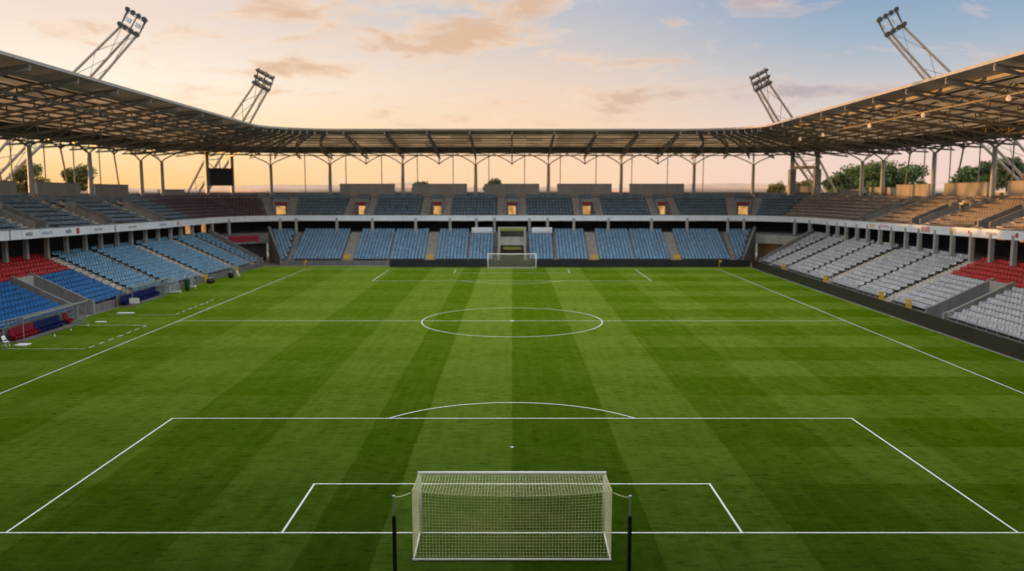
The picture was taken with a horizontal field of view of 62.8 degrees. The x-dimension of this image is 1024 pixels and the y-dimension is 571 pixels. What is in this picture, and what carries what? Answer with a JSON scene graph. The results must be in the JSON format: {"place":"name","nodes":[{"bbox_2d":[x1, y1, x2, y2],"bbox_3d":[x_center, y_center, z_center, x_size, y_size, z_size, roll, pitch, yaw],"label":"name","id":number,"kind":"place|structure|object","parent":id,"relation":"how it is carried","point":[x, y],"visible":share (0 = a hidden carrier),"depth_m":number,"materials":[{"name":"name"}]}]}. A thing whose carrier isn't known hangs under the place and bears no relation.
{"place":"outdoors","nodes":[
{"label":"outdoors","id":0,"kind":"place"},
{"bbox_2d":[164,276,180,292],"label":"bench","id":1,"kind":"object","parent":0,"point":[172,290],"visible":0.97,"depth_m":106.80,"materials":[{"name":"white plastic"}]},
{"bbox_2d":[0,252,758,343],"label":"paving","id":2,"kind":"structure","parent":0,"point":[265,263],"depth_m":144.49,"materials":[{"name":"grey concrete"}]},
{"bbox_2d":[0,50,287,341],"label":"grandstand","id":3,"kind":"object","parent":2,"relation":"on","point":[44,103],"visible":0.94,"depth_m":108.88,"materials":[{"name":"concrete"}]},
{"bbox_2d":[0,303,73,328],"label":"railing","id":4,"kind":"object","parent":3,"relation":"on","point":[36,315],"visible":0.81,"depth_m":79.61,"materials":[{"name":"metal"}]},
{"bbox_2d":[138,270,202,290],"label":"railing","id":5,"kind":"object","parent":3,"relation":"on","point":[173,279],"visible":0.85,"depth_m":110.43,"materials":[{"name":"metal"}]},
{"bbox_2d":[185,226,189,233],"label":"lit doorway","id":6,"kind":"structure","parent":3,"relation":"in","point":[187,228],"depth_m":148.53,"materials":[{"name":"yellow"}]},
{"bbox_2d":[201,224,205,231],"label":"lit doorway","id":7,"kind":"structure","parent":3,"relation":"in","point":[203,225],"depth_m":151.63,"materials":[{"name":"yellow"}]},
{"bbox_2d":[209,257,256,273],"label":"railing","id":8,"kind":"object","parent":3,"relation":"on","point":[231,265],"visible":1,"depth_m":128.83,"materials":[{"name":"metal"}]},
{"bbox_2d":[210,127,813,265],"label":"grandstand","id":9,"kind":"object","parent":2,"relation":"on","point":[511,233],"visible":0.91,"depth_m":156.37,"materials":[{"name":"concrete"}]},
{"bbox_2d":[204,152,234,195],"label":"scoreboard","id":10,"kind":"object","parent":9,"relation":"on","point":[219,176],"visible":0.82,"depth_m":156.09,"materials":[{"name":"paint"}]},
{"bbox_2d":[343,254,350,259],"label":"yellow gate","id":11,"kind":"structure","parent":9,"relation":"attached to","point":[346,255],"depth_m":144.31,"materials":[{"name":"metal"}]},
{"bbox_2d":[426,254,432,259],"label":"yellow gate","id":12,"kind":"structure","parent":9,"relation":"attached to","point":[429,256],"depth_m":144.29,"materials":[{"name":"metal"}]},
{"bbox_2d":[0,194,1023,338],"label":"stadium seats","id":13,"kind":"object","parent":9,"relation":"on","point":[193,240],"visible":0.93,"depth_m":136.25,"materials":[{"name":"blue plastic"}]},
{"bbox_2d":[591,254,597,259],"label":"yellow gate","id":14,"kind":"structure","parent":9,"relation":"attached to","point":[594,256],"depth_m":144.29,"materials":[{"name":"metal"}]},
{"bbox_2d":[673,254,680,259],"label":"yellow gate","id":15,"kind":"structure","parent":9,"relation":"attached to","point":[676,255],"depth_m":144.31,"materials":[{"name":"metal"}]},
{"bbox_2d":[787,152,821,197],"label":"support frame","id":16,"kind":"object","parent":9,"relation":"on","point":[814,188],"visible":0.82,"depth_m":156.52,"materials":[{"name":"metal"}]},
{"bbox_2d":[736,50,1023,343],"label":"grandstand","id":17,"kind":"object","parent":2,"relation":"on","point":[982,102],"visible":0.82,"depth_m":108.58,"materials":[{"name":"concrete"}]},
{"bbox_2d":[771,259,823,279],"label":"railing","id":18,"kind":"object","parent":17,"relation":"on","point":[795,268],"visible":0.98,"depth_m":124.43,"materials":[{"name":"metal"}]},
{"bbox_2d":[828,276,878,297],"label":"railing","id":19,"kind":"object","parent":17,"relation":"on","point":[853,285],"visible":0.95,"depth_m":102.82,"materials":[{"name":"metal"}]},
{"bbox_2d":[879,290,883,299],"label":"yellow gate","id":20,"kind":"structure","parent":17,"relation":"attached to","point":[881,295],"depth_m":95.19,"materials":[{"name":"metal"}]},
{"bbox_2d":[887,293,905,304],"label":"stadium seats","id":21,"kind":"object","parent":17,"relation":"on","point":[897,298],"visible":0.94,"depth_m":92.07,"materials":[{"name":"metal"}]},
{"bbox_2d":[906,298,911,308],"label":"yellow gate","id":22,"kind":"structure","parent":17,"relation":"attached to","point":[909,304],"depth_m":88.47,"materials":[{"name":"metal"}]},
{"bbox_2d":[948,310,1023,341],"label":"railing","id":23,"kind":"object","parent":17,"relation":"on","point":[986,325],"visible":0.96,"depth_m":74.30,"materials":[{"name":"metal"}]},
{"bbox_2d":[988,324,996,332],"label":"stadium seat","id":24,"kind":"object","parent":17,"relation":"on","point":[994,325],"visible":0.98,"depth_m":74.19,"materials":[{"name":"grey plastic"}]},
{"bbox_2d":[1009,330,1016,338],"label":"stadium seat","id":25,"kind":"object","parent":17,"relation":"on","point":[1014,331],"visible":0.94,"depth_m":71.22,"materials":[{"name":"grey plastic"}]},
{"bbox_2d":[0,266,1023,570],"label":"pitch","id":26,"kind":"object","parent":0,"point":[278,398],"visible":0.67,"depth_m":48.10,"materials":[{"name":"green plant"}]},
{"bbox_2d":[1,336,9,346],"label":"folding chair","id":27,"kind":"object","parent":26,"relation":"on","point":[3,338],"visible":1,"depth_m":71.64,"materials":[{"name":"white paint"}]},
{"bbox_2d":[14,343,30,345],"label":"white mat","id":28,"kind":"object","parent":26,"relation":"on","point":[22,344],"visible":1,"depth_m":72.47,"materials":[{"name":"paint"}]},
{"bbox_2d":[2,300,88,342],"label":"dugout","id":29,"kind":"object","parent":26,"relation":"on","point":[28,331],"visible":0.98,"depth_m":77.70,"materials":[{"name":"metal"}]},
{"bbox_2d":[117,312,134,313],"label":"white mat","id":30,"kind":"object","parent":26,"relation":"on","point":[125,312],"visible":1,"depth_m":90.73,"materials":[{"name":"paint"}]},
{"bbox_2d":[116,278,168,306],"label":"dugout","id":31,"kind":"object","parent":26,"relation":"on","point":[147,294],"visible":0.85,"depth_m":99.63,"materials":[{"name":"metal"}]},
{"bbox_2d":[129,298,138,302],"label":"white notice board","id":32,"kind":"object","parent":31,"relation":"attached to","point":[133,300],"visible":1,"depth_m":94.89,"materials":[{"name":"paint"}]},
{"bbox_2d":[184,278,189,290],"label":"green bin","id":33,"kind":"object","parent":26,"relation":"on","point":[187,283],"visible":1,"depth_m":109.52,"materials":[{"name":"plastic"}]},
{"bbox_2d":[207,277,214,283],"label":"kit bag","id":34,"kind":"object","parent":26,"relation":"on","point":[210,280],"visible":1,"depth_m":117.54,"materials":[{"name":"black fabric"}]},
{"bbox_2d":[228,271,233,277],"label":"kit bag","id":35,"kind":"object","parent":26,"relation":"on","point":[230,274],"visible":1,"depth_m":124.28,"materials":[{"name":"black fabric"}]},
{"bbox_2d":[392,493,408,570],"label":"net pole","id":36,"kind":"object","parent":26,"relation":"on","point":[394,540],"visible":1,"depth_m":29.20,"materials":[{"name":"black metal"}]},
{"bbox_2d":[0,269,1023,532],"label":"pitch lines","id":37,"kind":"object","parent":26,"relation":"on","point":[504,483],"visible":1,"depth_m":36.46,"materials":[{"name":"paint"}]},
{"bbox_2d":[412,471,611,560],"bbox_3d":[0.000,8.744,32.028,7.462,2.529,2.611,0,7,0],"label":"goal","id":38,"kind":"object","parent":26,"relation":"on","point":[604,516],"visible":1,"depth_m":31.27,"materials":[{"name":"white fabric"}]},
{"bbox_2d":[487,253,536,267],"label":"goal","id":39,"kind":"object","parent":26,"relation":"on","point":[511,267],"visible":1,"depth_m":139.74,"materials":[{"name":"white paint"}]},
{"bbox_2d":[389,260,749,266],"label":"advertising board","id":40,"kind":"object","parent":26,"relation":"on","point":[572,263],"visible":0.98,"depth_m":141.01,"materials":[{"name":"metal"}]},
{"bbox_2d":[615,493,631,570],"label":"net pole","id":41,"kind":"object","parent":26,"relation":"on","point":[629,540],"visible":1,"depth_m":29.20,"materials":[{"name":"black metal"}]},
{"bbox_2d":[752,260,1023,360],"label":"perimeter wall","id":42,"kind":"structure","parent":26,"relation":"on","point":[1010,348],"depth_m":84.29,"materials":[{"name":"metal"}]},
{"bbox_2d":[753,268,1023,361],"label":"kerb","id":43,"kind":"structure","parent":26,"relation":"on","point":[903,320],"depth_m":84.04,"materials":[{"name":"concrete"}]},
{"bbox_2d":[0,0,1023,188],"label":"sky","id":44,"kind":"structure","parent":0,"point":[334,64],"materials":[{"name":"orange"}]},
{"bbox_2d":[80,182,1005,192],"bbox_3d":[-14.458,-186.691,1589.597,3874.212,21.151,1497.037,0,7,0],"label":"hills","id":45,"kind":"structure","parent":0,"point":[729,187],"depth_m":1726.17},
{"bbox_2d":[149,192,943,251],"bbox_3d":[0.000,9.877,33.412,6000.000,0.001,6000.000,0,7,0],"label":"ground","id":46,"kind":"structure","parent":0,"point":[267,246],"depth_m":195.78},
{"bbox_2d":[8,162,50,192],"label":"tree","id":47,"kind":"object","parent":46,"relation":"on","point":[20,175],"visible":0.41,"depth_m":198.21,"materials":[{"name":"green plant"}]},
{"bbox_2d":[0,7,147,180],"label":"floodlight mast","id":48,"kind":"object","parent":46,"relation":"on","point":[135,34],"visible":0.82,"depth_m":127.20,"materials":[{"name":"metal"}]},
{"bbox_2d":[60,163,97,191],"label":"tree","id":49,"kind":"object","parent":46,"relation":"on","point":[81,175],"visible":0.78,"depth_m":197.38,"materials":[{"name":"green plant"}]},
{"bbox_2d":[187,68,274,192],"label":"floodlight mast","id":50,"kind":"object","parent":46,"relation":"on","point":[255,82],"visible":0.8,"depth_m":153.71,"materials":[{"name":"metal"}]},
{"bbox_2d":[411,181,428,190],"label":"tree","id":51,"kind":"object","parent":46,"relation":"on","point":[424,182],"visible":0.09,"depth_m":228.37,"materials":[{"name":"green plant"}]},
{"bbox_2d":[483,178,501,190],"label":"tree","id":52,"kind":"object","parent":46,"relation":"on","point":[495,181],"visible":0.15,"depth_m":227.65,"materials":[{"name":"green plant"}]},
{"bbox_2d":[766,181,786,191],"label":"tree","id":53,"kind":"object","parent":46,"relation":"on","point":[777,187],"visible":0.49,"depth_m":226.87,"materials":[{"name":"green plant"}]},
{"bbox_2d":[749,68,836,192],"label":"floodlight mast","id":54,"kind":"object","parent":46,"relation":"on","point":[766,83],"visible":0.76,"depth_m":154.01,"materials":[{"name":"metal"}]},
{"bbox_2d":[796,178,821,185],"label":"tree","id":55,"kind":"object","parent":46,"relation":"on","point":[804,183],"visible":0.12,"depth_m":221.64,"materials":[{"name":"green plant"}]},
{"bbox_2d":[821,171,853,192],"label":"tree","id":56,"kind":"object","parent":46,"relation":"on","point":[840,180],"visible":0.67,"depth_m":202.37,"materials":[{"name":"green plant"}]},
{"bbox_2d":[840,164,869,188],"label":"tree","id":57,"kind":"object","parent":46,"relation":"on","point":[853,171],"visible":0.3,"depth_m":206.69,"materials":[{"name":"green plant"}]},
{"bbox_2d":[852,159,893,192],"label":"tree","id":58,"kind":"object","parent":46,"relation":"on","point":[872,172],"visible":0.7,"depth_m":196.73,"materials":[{"name":"green plant"}]},
{"bbox_2d":[885,159,914,186],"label":"tree","id":59,"kind":"object","parent":46,"relation":"on","point":[892,169],"visible":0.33,"depth_m":203.30,"materials":[{"name":"green plant"}]},
{"bbox_2d":[892,163,929,186],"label":"tree","id":60,"kind":"object","parent":46,"relation":"on","point":[914,173],"visible":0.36,"depth_m":196.51,"materials":[{"name":"green plant"}]},
{"bbox_2d":[876,7,1023,180],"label":"floodlight mast","id":61,"kind":"object","parent":46,"relation":"on","point":[891,32],"visible":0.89,"depth_m":127.22,"materials":[{"name":"metal"}]},
{"bbox_2d":[947,165,989,182],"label":"tree","id":62,"kind":"object","parent":46,"relation":"on","point":[967,174],"visible":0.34,"depth_m":191.63,"materials":[{"name":"green plant"}]},
{"bbox_2d":[973,160,1002,190],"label":"tree","id":63,"kind":"object","parent":46,"relation":"on","point":[985,168],"visible":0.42,"depth_m":196.56,"materials":[{"name":"green plant"}]},
{"bbox_2d":[996,156,1023,191],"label":"tree","id":64,"kind":"object","parent":46,"relation":"on","point":[1003,176],"visible":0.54,"depth_m":182.05,"materials":[{"name":"green plant"}]}
]}

